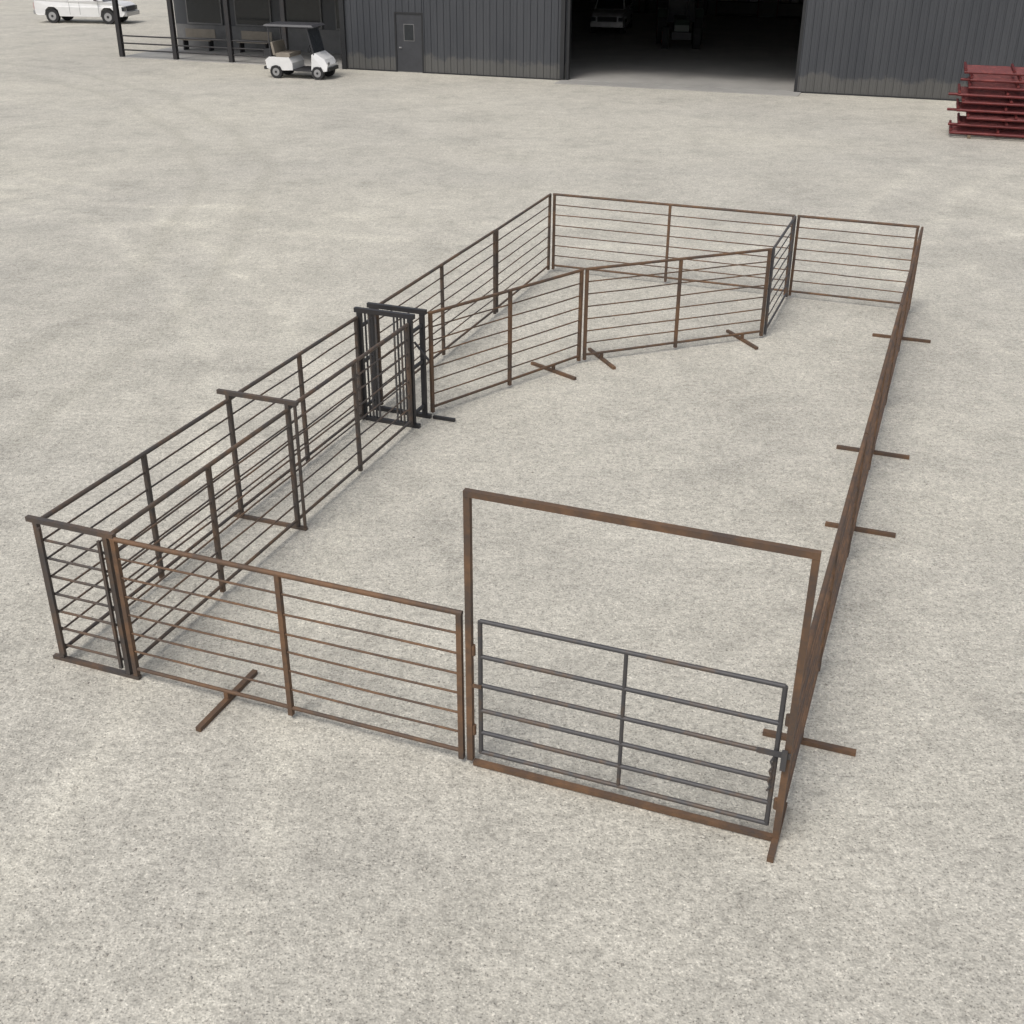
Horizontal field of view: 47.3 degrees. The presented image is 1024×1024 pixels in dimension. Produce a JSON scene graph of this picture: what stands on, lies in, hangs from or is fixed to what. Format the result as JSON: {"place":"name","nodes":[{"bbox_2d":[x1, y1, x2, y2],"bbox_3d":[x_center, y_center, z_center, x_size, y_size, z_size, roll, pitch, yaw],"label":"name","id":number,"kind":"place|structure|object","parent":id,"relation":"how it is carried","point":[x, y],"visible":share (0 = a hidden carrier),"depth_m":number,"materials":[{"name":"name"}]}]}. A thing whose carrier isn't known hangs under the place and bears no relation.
{"place":"outdoors","nodes":[
{"label":"outdoors","id":0,"kind":"place"},
{"bbox_2d":[0,0,1023,1023],"bbox_3d":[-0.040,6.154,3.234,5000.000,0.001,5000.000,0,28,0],"label":"ground","id":1,"kind":"structure","parent":0,"point":[81,204],"depth_m":14.05,"materials":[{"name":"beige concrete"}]},
{"bbox_2d":[25,515,141,679],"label":"alley gate","id":2,"kind":"structure","parent":1,"relation":"on","point":[37,522],"depth_m":11.42,"materials":[{"name":"metal"}]},
{"bbox_2d":[33,0,139,23],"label":"pickup truck","id":3,"kind":"object","parent":1,"relation":"on","point":[54,11],"visible":0.97,"depth_m":70.69,"materials":[{"name":"white paint"}]},
{"bbox_2d":[41,399,240,648],"bbox_3d":[-3.990,0.052,13.000,0.052,1.580,3.250,10,29,18],"label":"corral panel","id":4,"kind":"object","parent":1,"relation":"on","point":[142,456],"visible":0.73,"depth_m":12.85,"materials":[{"name":"metal"}]},
{"bbox_2d":[110,409,296,659],"bbox_3d":[-3.229,0.190,12.748,0.058,1.580,3.250,10,29,18],"label":"corral panel","id":5,"kind":"object","parent":1,"relation":"on","point":[207,469],"visible":0.87,"depth_m":12.62,"materials":[{"name":"metal"}]},
{"bbox_2d":[216,388,307,530],"bbox_3d":[-3.024,-0.622,14.244,1.090,1.713,0.050,10,29,18],"label":"alley frame","id":6,"kind":"object","parent":1,"relation":"on","point":[228,394],"visible":0.89,"depth_m":14.13,"materials":[{"name":"metal"}]},
{"bbox_2d":[109,537,465,759],"bbox_3d":[-2.167,1.300,10.694,3.524,1.622,0.992,16,32,28],"label":"corral panel","id":7,"kind":"object","parent":1,"relation":"on","point":[239,687],"visible":1,"depth_m":10.74,"materials":[{"name":"metal"}]},
{"bbox_2d":[231,316,363,507],"bbox_3d":[-2.811,-1.398,15.774,0.052,1.580,3.280,10,29,18],"label":"corral panel","id":8,"kind":"object","parent":1,"relation":"on","point":[298,356],"visible":0.75,"depth_m":15.76,"materials":[{"name":"metal"}]},
{"bbox_2d":[263,21,338,79],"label":"golf cart","id":9,"kind":"object","parent":1,"relation":"on","point":[281,60],"visible":1,"depth_m":49.97,"materials":[{"name":"white paint"}]},
{"bbox_2d":[290,323,412,518],"bbox_3d":[-2.055,-1.261,15.523,0.056,1.580,3.280,10,29,18],"label":"corral panel","id":10,"kind":"object","parent":1,"relation":"on","point":[357,405],"visible":1,"depth_m":15.55,"materials":[{"name":"metal"}]},
{"bbox_2d":[354,302,455,428],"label":"head gate","id":11,"kind":"structure","parent":1,"relation":"on","point":[371,310],"depth_m":17.07,"materials":[{"name":"black paint"}]},
{"bbox_2d":[376,229,495,404],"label":"corral panel","id":12,"kind":"object","parent":1,"relation":"on","point":[441,291],"visible":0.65,"depth_m":19.55,"materials":[{"name":"metal"}]},
{"bbox_2d":[121,10,801,96],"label":"concrete slab","id":13,"kind":"structure","parent":1,"relation":"on","point":[745,55],"depth_m":57.32,"materials":[{"name":"grey concrete"}]},
{"bbox_2d":[112,0,340,62],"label":"porch","id":14,"kind":"object","parent":13,"relation":"on","point":[229,25],"visible":0.84,"depth_m":58.20,"materials":[{"name":"grey metal"}]},
{"bbox_2d":[590,0,632,33],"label":"pickup truck","id":15,"kind":"object","parent":13,"relation":"on","point":[613,13],"visible":1,"depth_m":67.08,"materials":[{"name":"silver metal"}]},
{"bbox_2d":[656,0,703,48],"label":"tractor","id":16,"kind":"object","parent":13,"relation":"on","point":[681,15],"visible":1,"depth_m":61.06,"materials":[{"name":"green paint"}]},
{"bbox_2d":[633,0,803,18],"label":"steel frames and shelving","id":17,"kind":"structure","parent":13,"relation":"on","point":[646,6],"depth_m":77.42,"materials":[{"name":"black metal"}]},
{"bbox_2d":[428,268,583,412],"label":"corral panel","id":18,"kind":"object","parent":1,"relation":"on","point":[552,369],"visible":1,"depth_m":18.29,"materials":[{"name":"metal"}]},
{"bbox_2d":[496,193,551,312],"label":"corral panel","id":19,"kind":"object","parent":1,"relation":"on","point":[548,237],"visible":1,"depth_m":22.80,"materials":[{"name":"metal"}]},
{"bbox_2d":[463,488,821,862],"bbox_3d":[0.952,1.241,9.606,2.796,2.775,0.710,10,29,18],"label":"overhead gate frame","id":20,"kind":"object","parent":1,"relation":"on","point":[469,494],"visible":0.99,"depth_m":9.37,"materials":[{"name":"metal"}]},
{"bbox_2d":[472,619,790,825],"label":"swing gate","id":21,"kind":"structure","parent":20,"relation":"attached to","point":[783,755],"depth_m":9.74,"materials":[{"name":"grey metal"}]},
{"bbox_2d":[338,0,960,100],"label":"trim","id":22,"kind":"structure","parent":1,"relation":"on","point":[344,46],"depth_m":49.75,"materials":[{"name":"black metal"}]},
{"bbox_2d":[344,0,395,69],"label":"wall front","id":23,"kind":"structure","parent":22,"relation":"attached to","point":[370,34],"depth_m":52.05,"materials":[{"name":"grey metal"}]},
{"bbox_2d":[394,0,422,12],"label":"wall front door head","id":24,"kind":"object","parent":22,"relation":"attached to","point":[407,5],"depth_m":50.96,"materials":[{"name":"grey metal"}]},
{"bbox_2d":[396,14,422,71],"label":"walk door","id":25,"kind":"structure","parent":22,"relation":"attached to","point":[409,43],"depth_m":51.64,"materials":[{"name":"paint"}]},
{"bbox_2d":[422,0,567,78],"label":"wall front","id":26,"kind":"structure","parent":22,"relation":"attached to","point":[519,38],"depth_m":50.38,"materials":[{"name":"grey metal"}]},
{"bbox_2d":[797,0,1023,98],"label":"wall front","id":27,"kind":"structure","parent":22,"relation":"attached to","point":[918,48],"depth_m":45.49,"materials":[{"name":"grey metal"}]},
{"bbox_2d":[552,193,795,294],"bbox_3d":[3.120,-5.385,23.433,4.880,1.580,0.058,10,29,18],"label":"corral panel","id":28,"kind":"object","parent":1,"relation":"on","point":[668,236],"visible":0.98,"depth_m":23.39,"materials":[{"name":"metal"}]},
{"bbox_2d":[582,248,771,369],"bbox_3d":[2.837,-3.540,19.965,3.519,1.622,1.000,-10,29,-19],"label":"corral panel","id":29,"kind":"object","parent":1,"relation":"on","point":[599,355],"visible":1,"depth_m":19.92,"materials":[{"name":"metal"}]},
{"bbox_2d":[763,216,796,334],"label":"panel","id":30,"kind":"structure","parent":1,"relation":"on","point":[768,303],"depth_m":21.37,"materials":[{"name":"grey metal"}]},
{"bbox_2d":[762,434,867,829],"bbox_3d":[3.027,0.908,11.502,0.850,1.622,4.953,7,28,12],"label":"corral panel","id":31,"kind":"object","parent":1,"relation":"on","point":[824,612],"visible":0.85,"depth_m":10.97,"materials":[{"name":"metal"}]},
{"bbox_2d":[788,215,919,303],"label":"corral panel","id":32,"kind":"object","parent":1,"relation":"on","point":[917,227],"visible":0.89,"depth_m":22.31,"materials":[{"name":"metal"}]},
{"bbox_2d":[825,305,909,551],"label":"corral panel","id":33,"kind":"object","parent":1,"relation":"on","point":[873,424],"visible":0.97,"depth_m":15.44,"materials":[{"name":"metal"}]},
{"bbox_2d":[872,226,930,397],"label":"corral panel","id":34,"kind":"object","parent":1,"relation":"on","point":[905,301],"visible":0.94,"depth_m":20.02,"materials":[{"name":"metal"}]},
{"bbox_2d":[947,62,1023,138],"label":"red gate panel stack","id":35,"kind":"object","parent":1,"relation":"on","point":[991,103],"visible":1,"depth_m":38.26,"materials":[{"name":"red metal"}]}
]}

